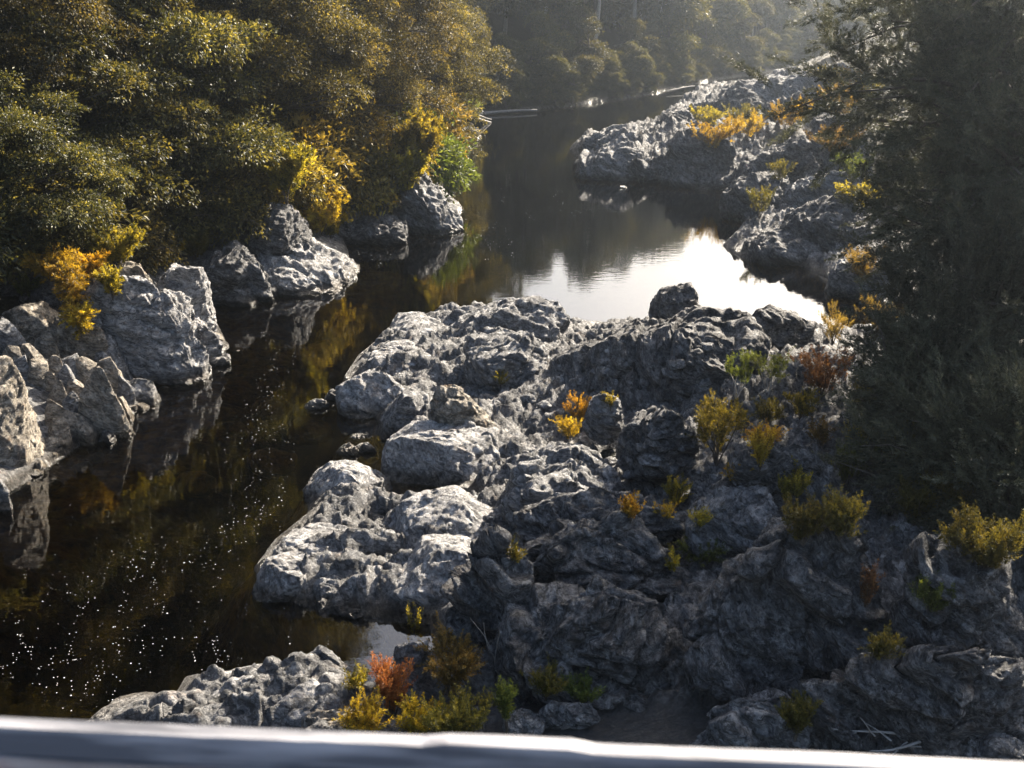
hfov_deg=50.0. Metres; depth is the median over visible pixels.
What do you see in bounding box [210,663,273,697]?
rock outcrop
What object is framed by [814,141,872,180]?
rock outcrop
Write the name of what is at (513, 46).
bush
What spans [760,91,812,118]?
rock outcrop
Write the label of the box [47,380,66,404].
boulder
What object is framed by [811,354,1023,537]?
kanuka bush
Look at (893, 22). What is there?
bank tree
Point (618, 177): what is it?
rock outcrop
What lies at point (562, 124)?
river
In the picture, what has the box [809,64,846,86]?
shrub
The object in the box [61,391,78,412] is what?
boulder
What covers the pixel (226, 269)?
rock outcrop
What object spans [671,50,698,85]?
waterside bush
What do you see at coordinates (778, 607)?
rock outcrop
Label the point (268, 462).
sunken boulder
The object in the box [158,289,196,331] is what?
rock outcrop
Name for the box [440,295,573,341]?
rock outcrop
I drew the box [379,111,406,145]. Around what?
bush
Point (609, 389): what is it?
loose stone
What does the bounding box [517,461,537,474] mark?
loose stone
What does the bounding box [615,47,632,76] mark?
waterside bush
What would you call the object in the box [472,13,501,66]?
bush
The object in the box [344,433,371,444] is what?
stone
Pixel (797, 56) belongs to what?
waterside bush
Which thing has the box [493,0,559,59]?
tree
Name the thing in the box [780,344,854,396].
shrub
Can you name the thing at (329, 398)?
stone
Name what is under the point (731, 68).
waterside bush
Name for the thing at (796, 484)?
shrub
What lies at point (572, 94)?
waterside bush
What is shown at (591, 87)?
waterside bush
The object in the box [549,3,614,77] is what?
bush
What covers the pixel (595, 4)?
tree
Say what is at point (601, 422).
rock outcrop
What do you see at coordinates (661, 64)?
waterside bush
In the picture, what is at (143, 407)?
loose stone
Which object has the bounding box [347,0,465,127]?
beech tree
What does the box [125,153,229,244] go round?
bush
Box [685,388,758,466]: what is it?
tall shrub
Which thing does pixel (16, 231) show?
shrub
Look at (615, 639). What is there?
rock outcrop
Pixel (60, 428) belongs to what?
boulder
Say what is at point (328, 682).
rock outcrop
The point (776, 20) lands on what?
bush
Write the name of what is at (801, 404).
shrub
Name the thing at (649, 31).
bush
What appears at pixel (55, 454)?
loose stone
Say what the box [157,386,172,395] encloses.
loose stone
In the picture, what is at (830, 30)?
bush
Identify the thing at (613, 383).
loose stone
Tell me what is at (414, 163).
shrub
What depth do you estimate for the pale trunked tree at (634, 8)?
124.40 m
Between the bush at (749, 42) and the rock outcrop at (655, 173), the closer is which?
the rock outcrop at (655, 173)
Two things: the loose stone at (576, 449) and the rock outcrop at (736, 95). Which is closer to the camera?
the loose stone at (576, 449)
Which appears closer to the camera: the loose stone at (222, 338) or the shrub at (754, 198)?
the loose stone at (222, 338)
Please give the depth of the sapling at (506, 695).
16.20 m
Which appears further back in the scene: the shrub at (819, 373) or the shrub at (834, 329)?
the shrub at (834, 329)
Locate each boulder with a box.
[0,316,26,353]
[0,355,46,466]
[0,479,16,521]
[1,345,22,359]
[13,355,28,380]
[21,343,44,362]
[27,358,49,387]
[29,331,39,338]
[33,330,60,358]
[43,371,57,391]
[45,399,65,426]
[47,355,62,375]
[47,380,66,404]
[48,418,72,448]
[56,364,74,390]
[61,353,78,380]
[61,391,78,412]
[61,410,83,435]
[66,379,83,396]
[74,415,99,449]
[75,356,96,384]
[78,366,136,443]
[78,438,97,448]
[94,356,120,395]
[111,481,137,498]
[117,375,135,404]
[118,396,134,428]
[129,378,162,407]
[144,465,175,488]
[157,437,186,460]
[202,391,229,400]
[202,421,250,446]
[247,447,297,477]
[251,397,294,428]
[266,327,303,342]
[286,416,332,445]
[301,340,342,370]
[308,320,329,333]
[310,645,347,670]
[312,366,341,388]
[325,325,357,353]
[428,384,496,427]
[648,282,700,319]
[741,135,818,181]
[806,113,866,159]
[958,732,1023,761]
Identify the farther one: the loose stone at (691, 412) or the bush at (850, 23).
the bush at (850, 23)
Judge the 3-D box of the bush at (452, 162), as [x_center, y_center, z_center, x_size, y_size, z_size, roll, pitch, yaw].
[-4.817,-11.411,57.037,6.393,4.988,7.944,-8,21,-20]
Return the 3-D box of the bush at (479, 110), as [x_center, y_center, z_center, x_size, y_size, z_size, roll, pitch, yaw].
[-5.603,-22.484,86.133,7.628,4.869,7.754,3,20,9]
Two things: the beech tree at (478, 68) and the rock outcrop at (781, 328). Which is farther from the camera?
the beech tree at (478, 68)
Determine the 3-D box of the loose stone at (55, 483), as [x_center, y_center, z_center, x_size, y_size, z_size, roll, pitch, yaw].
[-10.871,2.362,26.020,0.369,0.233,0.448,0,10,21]
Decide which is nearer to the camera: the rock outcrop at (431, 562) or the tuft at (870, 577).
the tuft at (870, 577)
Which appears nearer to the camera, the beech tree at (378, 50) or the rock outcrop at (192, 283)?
the rock outcrop at (192, 283)
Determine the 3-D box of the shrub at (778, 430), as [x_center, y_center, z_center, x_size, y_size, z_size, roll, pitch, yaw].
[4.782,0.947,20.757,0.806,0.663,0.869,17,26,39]
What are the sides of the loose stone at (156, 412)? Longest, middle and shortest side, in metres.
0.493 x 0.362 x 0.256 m
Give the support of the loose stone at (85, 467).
on the ground
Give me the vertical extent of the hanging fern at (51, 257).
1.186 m
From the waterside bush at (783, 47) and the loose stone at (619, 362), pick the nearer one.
the loose stone at (619, 362)
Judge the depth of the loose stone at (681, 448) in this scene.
23.72 m
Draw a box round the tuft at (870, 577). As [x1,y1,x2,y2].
[858,558,885,606]
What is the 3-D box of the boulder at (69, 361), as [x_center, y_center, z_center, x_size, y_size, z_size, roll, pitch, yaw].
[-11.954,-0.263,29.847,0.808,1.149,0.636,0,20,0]
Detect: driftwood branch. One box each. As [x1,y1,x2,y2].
[833,717,896,741]
[870,721,920,755]
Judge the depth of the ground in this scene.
26.71 m
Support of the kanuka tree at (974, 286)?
on the ground
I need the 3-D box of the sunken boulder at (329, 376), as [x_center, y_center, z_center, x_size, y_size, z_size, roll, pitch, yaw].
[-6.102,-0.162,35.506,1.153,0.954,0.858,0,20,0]
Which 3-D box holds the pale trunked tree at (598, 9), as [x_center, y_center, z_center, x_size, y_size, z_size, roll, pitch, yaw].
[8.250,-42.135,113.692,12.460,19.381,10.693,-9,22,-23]
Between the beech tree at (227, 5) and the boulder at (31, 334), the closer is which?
the boulder at (31, 334)
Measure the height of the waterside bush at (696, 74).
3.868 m
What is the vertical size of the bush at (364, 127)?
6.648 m
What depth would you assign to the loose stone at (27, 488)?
25.62 m
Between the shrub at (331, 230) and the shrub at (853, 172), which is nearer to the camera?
the shrub at (331, 230)
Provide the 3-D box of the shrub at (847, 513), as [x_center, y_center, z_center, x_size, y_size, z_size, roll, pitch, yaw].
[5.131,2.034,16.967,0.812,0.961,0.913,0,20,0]
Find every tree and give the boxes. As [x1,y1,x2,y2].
[0,0,67,91]
[0,0,145,125]
[0,0,219,214]
[0,67,143,272]
[38,0,296,230]
[45,0,246,117]
[158,0,300,132]
[194,0,383,163]
[212,0,412,144]
[295,0,436,132]
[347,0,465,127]
[387,0,519,156]
[405,0,488,101]
[446,2,484,20]
[464,3,490,77]
[465,0,503,12]
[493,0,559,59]
[523,0,584,28]
[554,0,596,37]
[594,0,600,41]
[629,0,693,36]
[633,0,636,40]
[702,0,764,26]
[721,0,1023,227]
[745,0,776,35]
[751,0,783,37]
[756,0,781,35]
[777,0,802,17]
[778,0,816,23]
[802,0,851,46]
[824,0,1018,228]
[824,28,1023,319]
[835,167,1023,399]
[843,311,1023,526]
[871,1,906,56]
[879,0,930,62]
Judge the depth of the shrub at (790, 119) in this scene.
70.43 m
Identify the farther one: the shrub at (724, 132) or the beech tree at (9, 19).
the shrub at (724, 132)
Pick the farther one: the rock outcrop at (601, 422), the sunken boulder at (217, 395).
the sunken boulder at (217, 395)
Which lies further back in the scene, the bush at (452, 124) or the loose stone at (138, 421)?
the bush at (452, 124)
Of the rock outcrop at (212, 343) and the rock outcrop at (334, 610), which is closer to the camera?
the rock outcrop at (334, 610)
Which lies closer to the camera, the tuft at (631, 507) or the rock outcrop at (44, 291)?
the tuft at (631, 507)
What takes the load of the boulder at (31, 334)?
on the ground
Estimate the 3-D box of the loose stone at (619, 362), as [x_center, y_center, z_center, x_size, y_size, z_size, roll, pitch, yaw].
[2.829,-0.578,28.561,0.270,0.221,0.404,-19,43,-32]
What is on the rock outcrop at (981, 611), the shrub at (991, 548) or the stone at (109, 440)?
the shrub at (991, 548)
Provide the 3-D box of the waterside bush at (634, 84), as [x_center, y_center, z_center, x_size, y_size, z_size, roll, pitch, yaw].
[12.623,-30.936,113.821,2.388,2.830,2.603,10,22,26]
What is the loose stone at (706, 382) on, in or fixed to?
on the ground
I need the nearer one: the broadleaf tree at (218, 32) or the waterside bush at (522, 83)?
the broadleaf tree at (218, 32)
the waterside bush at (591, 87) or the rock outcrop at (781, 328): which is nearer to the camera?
the rock outcrop at (781, 328)
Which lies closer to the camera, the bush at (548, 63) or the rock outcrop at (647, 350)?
the rock outcrop at (647, 350)
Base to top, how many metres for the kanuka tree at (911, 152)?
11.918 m
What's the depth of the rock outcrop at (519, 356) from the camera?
30.53 m
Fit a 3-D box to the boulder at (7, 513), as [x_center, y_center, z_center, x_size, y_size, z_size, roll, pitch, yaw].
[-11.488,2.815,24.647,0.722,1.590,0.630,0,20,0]
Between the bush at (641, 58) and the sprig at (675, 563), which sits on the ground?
the bush at (641, 58)
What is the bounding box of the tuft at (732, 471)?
[719,462,753,481]
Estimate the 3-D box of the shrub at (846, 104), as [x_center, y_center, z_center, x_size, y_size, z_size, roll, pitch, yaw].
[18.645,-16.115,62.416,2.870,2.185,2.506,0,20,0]
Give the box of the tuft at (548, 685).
[517,655,568,700]
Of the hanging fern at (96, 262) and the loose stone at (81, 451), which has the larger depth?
the hanging fern at (96, 262)
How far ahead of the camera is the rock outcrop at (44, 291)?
32.23 m
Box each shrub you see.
[0,205,42,274]
[66,229,108,257]
[83,221,146,266]
[149,238,185,268]
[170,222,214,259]
[245,141,316,204]
[290,186,350,237]
[308,206,352,238]
[331,685,395,732]
[340,660,370,691]
[367,651,417,717]
[378,145,431,195]
[381,688,443,734]
[384,100,448,162]
[413,611,485,699]
[418,680,497,733]
[459,93,482,120]
[548,414,583,439]
[562,389,591,421]
[661,472,693,505]
[673,532,732,567]
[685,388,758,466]
[688,115,747,150]
[689,104,728,126]
[721,102,761,121]
[724,108,768,139]
[741,418,791,454]
[745,184,777,218]
[746,421,776,471]
[750,395,786,422]
[765,157,797,179]
[768,94,812,130]
[774,687,823,741]
[777,455,812,502]
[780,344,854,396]
[781,489,833,546]
[783,383,824,418]
[803,124,869,159]
[805,415,842,445]
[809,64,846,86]
[816,83,864,119]
[818,299,855,343]
[821,482,870,540]
[828,435,879,486]
[829,150,872,183]
[833,178,883,206]
[840,65,874,82]
[845,245,889,285]
[845,362,882,412]
[854,294,897,328]
[855,77,884,94]
[891,469,942,524]
[916,460,996,519]
[932,497,1023,568]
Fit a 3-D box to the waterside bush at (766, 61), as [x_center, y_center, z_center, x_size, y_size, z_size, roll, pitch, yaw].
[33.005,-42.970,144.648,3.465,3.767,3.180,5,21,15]
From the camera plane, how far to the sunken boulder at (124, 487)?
26.26 m
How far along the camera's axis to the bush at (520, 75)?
99.55 m
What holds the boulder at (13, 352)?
on the ground
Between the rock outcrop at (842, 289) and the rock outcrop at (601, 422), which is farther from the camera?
the rock outcrop at (842, 289)
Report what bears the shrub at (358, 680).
on the rock outcrop at (328, 682)
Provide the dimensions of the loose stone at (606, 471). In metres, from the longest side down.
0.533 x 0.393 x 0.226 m
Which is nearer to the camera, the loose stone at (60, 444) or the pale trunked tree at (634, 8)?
the loose stone at (60, 444)
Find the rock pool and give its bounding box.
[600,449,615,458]
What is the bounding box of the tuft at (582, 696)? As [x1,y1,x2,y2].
[560,667,606,702]
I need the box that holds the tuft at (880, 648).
[857,620,907,659]
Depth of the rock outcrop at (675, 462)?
23.83 m
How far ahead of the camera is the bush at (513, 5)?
105.63 m
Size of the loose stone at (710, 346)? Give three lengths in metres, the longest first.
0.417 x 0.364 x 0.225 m
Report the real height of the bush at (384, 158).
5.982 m
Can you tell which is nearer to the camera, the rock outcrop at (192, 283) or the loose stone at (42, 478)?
the loose stone at (42, 478)
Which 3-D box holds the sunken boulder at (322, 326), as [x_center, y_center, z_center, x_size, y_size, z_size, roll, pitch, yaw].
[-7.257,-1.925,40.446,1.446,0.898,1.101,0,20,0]
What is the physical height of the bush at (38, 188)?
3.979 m
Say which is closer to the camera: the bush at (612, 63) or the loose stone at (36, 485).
the loose stone at (36, 485)
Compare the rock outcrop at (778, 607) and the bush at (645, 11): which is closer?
the rock outcrop at (778, 607)
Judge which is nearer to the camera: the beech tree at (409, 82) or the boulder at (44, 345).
the boulder at (44, 345)
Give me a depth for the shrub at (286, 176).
42.34 m
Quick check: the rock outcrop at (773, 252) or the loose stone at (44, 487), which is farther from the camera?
the rock outcrop at (773, 252)
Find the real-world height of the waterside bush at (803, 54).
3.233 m
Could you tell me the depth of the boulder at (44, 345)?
30.02 m
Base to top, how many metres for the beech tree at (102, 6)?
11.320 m
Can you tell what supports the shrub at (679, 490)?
on the ground
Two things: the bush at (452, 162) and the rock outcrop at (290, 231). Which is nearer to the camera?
the rock outcrop at (290, 231)
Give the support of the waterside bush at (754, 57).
on the ground
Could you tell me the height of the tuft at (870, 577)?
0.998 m
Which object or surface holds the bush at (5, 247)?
on the ground
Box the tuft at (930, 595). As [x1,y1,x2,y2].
[907,571,957,612]
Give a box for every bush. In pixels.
[0,24,14,80]
[0,135,35,208]
[0,168,148,279]
[0,179,51,284]
[20,126,111,228]
[69,179,188,276]
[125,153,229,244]
[152,110,235,156]
[169,152,293,248]
[199,100,371,219]
[223,139,341,227]
[289,93,398,154]
[300,123,397,218]
[326,113,439,218]
[356,130,438,195]
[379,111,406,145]
[384,93,455,144]
[393,80,473,158]
[425,117,481,203]
[448,77,484,118]
[466,0,546,17]
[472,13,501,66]
[478,66,498,93]
[479,63,500,94]
[486,53,525,103]
[486,72,523,109]
[490,31,532,75]
[507,59,528,102]
[519,9,577,73]
[522,36,572,101]
[529,0,621,29]
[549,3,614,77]
[552,62,587,104]
[571,66,592,99]
[572,63,596,95]
[588,69,600,90]
[592,43,626,88]
[592,50,613,88]
[593,0,645,33]
[605,51,631,83]
[607,71,629,98]
[613,17,663,67]
[615,0,714,33]
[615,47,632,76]
[618,41,655,86]
[623,72,642,96]
[641,65,664,94]
[642,26,670,53]
[643,0,704,66]
[648,51,672,87]
[657,47,672,83]
[663,67,679,83]
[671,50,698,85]
[675,59,702,82]
[676,5,726,62]
[686,0,750,54]
[688,54,712,82]
[707,45,729,70]
[715,47,737,74]
[727,11,765,64]
[729,56,739,73]
[732,51,747,70]
[743,42,765,73]
[753,47,774,65]
[756,28,787,60]
[763,6,807,54]
[770,49,779,68]
[776,42,793,66]
[777,33,798,63]
[780,31,795,57]
[789,3,834,57]
[793,39,808,58]
[794,46,811,62]
[799,0,866,30]
[807,277,1020,461]
[808,20,837,46]
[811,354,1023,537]
[839,2,885,35]
[840,20,867,43]
[888,420,1023,547]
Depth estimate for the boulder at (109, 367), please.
29.91 m
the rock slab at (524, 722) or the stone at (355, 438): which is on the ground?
the rock slab at (524, 722)
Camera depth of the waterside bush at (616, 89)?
111.00 m
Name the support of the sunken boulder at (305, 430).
in the river
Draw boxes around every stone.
[20,482,36,494]
[31,469,43,476]
[33,482,40,492]
[34,460,46,469]
[36,474,49,481]
[37,482,50,492]
[45,437,56,447]
[45,478,63,489]
[51,437,63,446]
[52,452,57,457]
[56,437,66,443]
[72,461,92,474]
[75,448,88,454]
[98,429,121,451]
[131,405,137,410]
[134,418,146,427]
[135,424,147,432]
[136,402,149,412]
[147,407,164,417]
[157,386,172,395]
[214,332,224,340]
[232,349,242,357]
[304,398,330,418]
[324,389,337,410]
[332,442,359,461]
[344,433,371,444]
[356,442,378,463]
[454,364,464,374]
[462,420,476,427]
[492,400,500,404]
[511,474,534,486]
[511,485,520,494]
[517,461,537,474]
[520,393,535,402]
[521,473,531,480]
[536,400,551,408]
[570,445,580,454]
[594,464,617,478]
[596,365,608,376]
[598,359,604,364]
[600,439,610,444]
[602,477,615,484]
[604,457,616,465]
[607,378,618,388]
[607,386,612,392]
[613,357,627,367]
[618,186,627,193]
[621,470,631,478]
[629,420,641,430]
[635,443,644,451]
[637,453,660,466]
[640,443,650,448]
[642,380,649,385]
[644,438,659,446]
[647,427,667,439]
[661,368,679,378]
[666,359,685,369]
[677,445,685,451]
[683,408,695,418]
[700,342,714,351]
[700,378,711,385]
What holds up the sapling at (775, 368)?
on the ground
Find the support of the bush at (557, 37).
on the ground
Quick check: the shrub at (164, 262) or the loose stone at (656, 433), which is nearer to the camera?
the loose stone at (656, 433)
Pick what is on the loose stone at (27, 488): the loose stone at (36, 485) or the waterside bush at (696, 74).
the loose stone at (36, 485)
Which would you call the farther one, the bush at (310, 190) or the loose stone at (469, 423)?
the bush at (310, 190)
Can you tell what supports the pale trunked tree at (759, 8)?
on the ground
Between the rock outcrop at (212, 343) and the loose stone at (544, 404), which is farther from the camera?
the rock outcrop at (212, 343)
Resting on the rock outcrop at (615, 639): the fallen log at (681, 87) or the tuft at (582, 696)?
the tuft at (582, 696)
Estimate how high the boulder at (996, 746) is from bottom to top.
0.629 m
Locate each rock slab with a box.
[502,708,545,735]
[539,700,600,729]
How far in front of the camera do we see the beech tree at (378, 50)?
48.98 m
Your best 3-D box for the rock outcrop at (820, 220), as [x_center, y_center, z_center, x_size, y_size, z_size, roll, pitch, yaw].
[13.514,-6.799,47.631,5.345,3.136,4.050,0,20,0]
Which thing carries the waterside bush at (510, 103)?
on the ground
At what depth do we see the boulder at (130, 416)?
29.26 m
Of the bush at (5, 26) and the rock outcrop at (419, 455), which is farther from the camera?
the bush at (5, 26)
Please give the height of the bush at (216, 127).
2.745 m
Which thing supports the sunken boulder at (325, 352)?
in the river
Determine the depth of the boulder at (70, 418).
27.85 m
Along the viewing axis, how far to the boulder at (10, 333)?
29.28 m
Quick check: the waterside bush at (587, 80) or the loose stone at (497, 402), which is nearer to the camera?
the loose stone at (497, 402)
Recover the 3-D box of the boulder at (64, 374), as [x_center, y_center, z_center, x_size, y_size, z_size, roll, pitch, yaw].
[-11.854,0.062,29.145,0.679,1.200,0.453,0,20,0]
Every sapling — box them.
[490,674,518,734]
[724,348,757,398]
[739,345,794,394]
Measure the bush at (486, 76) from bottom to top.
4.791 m
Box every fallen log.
[476,109,536,114]
[477,115,491,122]
[666,85,694,90]
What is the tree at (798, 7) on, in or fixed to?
on the ground
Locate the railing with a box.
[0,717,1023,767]
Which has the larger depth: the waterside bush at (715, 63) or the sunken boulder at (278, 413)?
the waterside bush at (715, 63)
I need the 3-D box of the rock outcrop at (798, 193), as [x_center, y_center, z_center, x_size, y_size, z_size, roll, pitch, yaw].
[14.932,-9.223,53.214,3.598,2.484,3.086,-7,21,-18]
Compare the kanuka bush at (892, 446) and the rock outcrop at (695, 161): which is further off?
the rock outcrop at (695, 161)
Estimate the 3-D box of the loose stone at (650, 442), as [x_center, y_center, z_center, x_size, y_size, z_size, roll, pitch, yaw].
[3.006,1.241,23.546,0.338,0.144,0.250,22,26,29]
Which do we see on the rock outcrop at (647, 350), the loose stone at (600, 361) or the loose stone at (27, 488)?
the loose stone at (600, 361)
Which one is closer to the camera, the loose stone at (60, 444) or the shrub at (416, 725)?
the shrub at (416, 725)
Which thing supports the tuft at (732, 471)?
on the rock outcrop at (779, 460)
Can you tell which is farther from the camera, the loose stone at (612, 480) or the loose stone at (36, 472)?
the loose stone at (36, 472)
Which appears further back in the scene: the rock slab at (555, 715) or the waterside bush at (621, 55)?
the waterside bush at (621, 55)
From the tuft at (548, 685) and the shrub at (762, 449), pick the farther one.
the shrub at (762, 449)
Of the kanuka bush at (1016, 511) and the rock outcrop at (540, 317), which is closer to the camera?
the kanuka bush at (1016, 511)
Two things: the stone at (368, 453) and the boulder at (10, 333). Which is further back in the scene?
the boulder at (10, 333)
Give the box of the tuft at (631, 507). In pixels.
[618,490,646,522]
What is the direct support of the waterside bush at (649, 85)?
on the ground
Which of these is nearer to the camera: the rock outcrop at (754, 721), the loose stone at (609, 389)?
the rock outcrop at (754, 721)
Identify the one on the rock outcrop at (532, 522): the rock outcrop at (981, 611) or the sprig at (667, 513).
the sprig at (667, 513)
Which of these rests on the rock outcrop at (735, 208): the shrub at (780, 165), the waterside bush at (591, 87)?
the shrub at (780, 165)
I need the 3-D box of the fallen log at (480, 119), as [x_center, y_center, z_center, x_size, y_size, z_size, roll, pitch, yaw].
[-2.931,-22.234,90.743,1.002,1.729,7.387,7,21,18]
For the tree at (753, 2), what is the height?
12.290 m
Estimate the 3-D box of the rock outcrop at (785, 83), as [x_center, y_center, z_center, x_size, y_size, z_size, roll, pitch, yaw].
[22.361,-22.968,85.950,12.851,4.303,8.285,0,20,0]
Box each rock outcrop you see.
[0,301,59,345]
[18,269,92,314]
[49,315,107,361]
[84,275,211,391]
[85,309,133,380]
[89,691,155,722]
[116,261,152,283]
[156,263,217,331]
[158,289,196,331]
[194,319,232,376]
[199,240,280,312]
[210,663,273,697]
[243,258,276,308]
[245,202,312,256]
[252,551,309,613]
[256,236,362,303]
[265,669,354,729]
[271,522,347,555]
[300,709,387,731]
[302,459,393,508]
[313,577,363,627]
[335,210,410,255]
[335,369,405,433]
[366,339,446,375]
[374,390,431,451]
[380,420,499,493]
[382,485,495,549]
[389,311,440,335]
[390,534,471,605]
[391,172,466,252]
[391,640,430,687]
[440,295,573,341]
[440,524,534,653]
[463,326,548,391]
[464,123,481,147]
[485,575,682,711]
[501,441,625,527]
[512,487,684,546]
[518,510,693,602]
[549,305,771,410]
[570,123,645,197]
[582,393,624,442]
[603,147,651,198]
[615,405,700,484]
[629,126,736,209]
[656,109,699,126]
[659,153,708,196]
[681,513,892,702]
[684,485,781,560]
[687,98,717,112]
[688,687,822,750]
[707,79,775,114]
[711,441,833,516]
[718,62,854,105]
[718,170,789,231]
[724,154,752,187]
[741,227,821,279]
[752,304,821,350]
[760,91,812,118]
[773,191,873,253]
[778,170,862,208]
[783,212,789,221]
[798,644,1023,758]
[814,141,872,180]
[822,254,902,308]
[886,531,1023,659]
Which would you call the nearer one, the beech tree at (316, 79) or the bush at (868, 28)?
the beech tree at (316, 79)
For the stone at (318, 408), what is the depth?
30.34 m
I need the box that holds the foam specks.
[2,195,555,710]
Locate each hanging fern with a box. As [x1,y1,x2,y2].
[7,273,40,300]
[14,240,82,282]
[43,248,90,309]
[58,300,100,339]
[76,247,111,283]
[91,263,125,299]
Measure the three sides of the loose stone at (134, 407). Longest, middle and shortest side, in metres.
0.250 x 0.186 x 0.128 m
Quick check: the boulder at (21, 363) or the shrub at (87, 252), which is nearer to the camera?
the boulder at (21, 363)
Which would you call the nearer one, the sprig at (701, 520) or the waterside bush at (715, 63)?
the sprig at (701, 520)
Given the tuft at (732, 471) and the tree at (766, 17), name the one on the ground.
the tree at (766, 17)
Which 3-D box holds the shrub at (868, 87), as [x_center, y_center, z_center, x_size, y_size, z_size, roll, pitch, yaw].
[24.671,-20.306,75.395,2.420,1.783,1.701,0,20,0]
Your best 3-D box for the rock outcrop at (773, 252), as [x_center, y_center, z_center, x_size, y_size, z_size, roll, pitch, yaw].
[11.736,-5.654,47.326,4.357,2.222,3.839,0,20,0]
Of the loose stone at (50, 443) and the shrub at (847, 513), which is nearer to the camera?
the shrub at (847, 513)
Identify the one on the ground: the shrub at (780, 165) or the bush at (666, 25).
the bush at (666, 25)
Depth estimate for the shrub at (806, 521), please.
17.08 m
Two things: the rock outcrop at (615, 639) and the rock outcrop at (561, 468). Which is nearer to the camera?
the rock outcrop at (615, 639)
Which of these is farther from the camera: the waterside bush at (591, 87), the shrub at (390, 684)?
the waterside bush at (591, 87)
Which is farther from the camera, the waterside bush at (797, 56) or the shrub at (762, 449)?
the waterside bush at (797, 56)
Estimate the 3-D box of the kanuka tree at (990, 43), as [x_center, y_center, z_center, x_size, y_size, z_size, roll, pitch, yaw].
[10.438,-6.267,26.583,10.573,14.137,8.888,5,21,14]
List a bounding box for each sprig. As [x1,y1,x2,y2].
[406,602,423,637]
[494,369,509,386]
[506,535,527,563]
[600,390,618,410]
[652,498,677,520]
[665,543,680,572]
[687,505,714,533]
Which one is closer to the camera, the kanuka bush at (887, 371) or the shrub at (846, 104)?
the kanuka bush at (887, 371)
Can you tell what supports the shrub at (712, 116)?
on the ground
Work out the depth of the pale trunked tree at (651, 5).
126.23 m
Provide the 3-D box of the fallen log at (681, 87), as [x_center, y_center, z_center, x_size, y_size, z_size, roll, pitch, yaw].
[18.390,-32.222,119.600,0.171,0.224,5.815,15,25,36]
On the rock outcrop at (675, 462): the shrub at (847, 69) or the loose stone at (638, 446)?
the loose stone at (638, 446)
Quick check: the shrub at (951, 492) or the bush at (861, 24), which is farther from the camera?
the bush at (861, 24)
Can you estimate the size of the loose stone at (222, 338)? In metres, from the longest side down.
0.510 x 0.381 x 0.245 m
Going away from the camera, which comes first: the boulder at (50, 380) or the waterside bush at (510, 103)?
the boulder at (50, 380)
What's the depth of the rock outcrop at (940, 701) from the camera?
15.71 m
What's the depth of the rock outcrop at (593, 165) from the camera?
66.48 m
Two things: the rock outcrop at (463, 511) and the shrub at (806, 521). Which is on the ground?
the rock outcrop at (463, 511)
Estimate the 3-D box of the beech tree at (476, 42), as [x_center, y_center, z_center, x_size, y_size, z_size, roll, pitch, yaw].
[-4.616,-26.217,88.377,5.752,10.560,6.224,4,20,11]
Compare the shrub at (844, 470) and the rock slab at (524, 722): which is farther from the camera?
the shrub at (844, 470)
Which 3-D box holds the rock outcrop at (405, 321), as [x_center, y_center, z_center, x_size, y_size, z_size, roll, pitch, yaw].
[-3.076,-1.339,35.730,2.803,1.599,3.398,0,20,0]
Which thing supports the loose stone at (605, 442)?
on the rock outcrop at (601, 422)
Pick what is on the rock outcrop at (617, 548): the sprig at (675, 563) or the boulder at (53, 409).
the sprig at (675, 563)
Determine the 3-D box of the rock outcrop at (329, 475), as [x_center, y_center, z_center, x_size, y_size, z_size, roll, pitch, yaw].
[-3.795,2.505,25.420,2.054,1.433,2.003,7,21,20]
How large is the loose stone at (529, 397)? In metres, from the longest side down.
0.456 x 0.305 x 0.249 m
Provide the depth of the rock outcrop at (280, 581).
20.92 m
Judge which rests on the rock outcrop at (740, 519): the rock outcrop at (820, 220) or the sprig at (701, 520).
the sprig at (701, 520)
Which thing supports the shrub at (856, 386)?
on the ground
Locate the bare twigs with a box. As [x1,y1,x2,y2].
[470,618,501,662]
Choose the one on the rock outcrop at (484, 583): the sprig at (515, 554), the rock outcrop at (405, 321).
the sprig at (515, 554)
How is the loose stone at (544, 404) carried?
on the ground
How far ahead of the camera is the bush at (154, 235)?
38.16 m
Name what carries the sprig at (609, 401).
on the rock outcrop at (601, 422)
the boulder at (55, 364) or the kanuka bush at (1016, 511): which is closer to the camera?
the kanuka bush at (1016, 511)
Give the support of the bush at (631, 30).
on the ground
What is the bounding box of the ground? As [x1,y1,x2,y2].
[0,2,1023,746]
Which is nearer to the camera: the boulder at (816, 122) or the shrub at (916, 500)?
the shrub at (916, 500)
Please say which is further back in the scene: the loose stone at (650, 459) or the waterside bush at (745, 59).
the waterside bush at (745, 59)
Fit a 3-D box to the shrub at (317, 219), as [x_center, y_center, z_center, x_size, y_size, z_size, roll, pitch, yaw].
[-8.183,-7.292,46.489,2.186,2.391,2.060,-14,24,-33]
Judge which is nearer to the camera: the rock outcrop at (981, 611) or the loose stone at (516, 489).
the rock outcrop at (981, 611)
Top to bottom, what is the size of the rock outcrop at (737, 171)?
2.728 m
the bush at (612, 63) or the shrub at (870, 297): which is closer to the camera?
the shrub at (870, 297)
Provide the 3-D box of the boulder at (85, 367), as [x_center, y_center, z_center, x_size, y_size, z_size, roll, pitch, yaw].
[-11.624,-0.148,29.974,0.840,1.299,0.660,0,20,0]
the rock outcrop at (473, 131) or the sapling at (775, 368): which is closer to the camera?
the sapling at (775, 368)

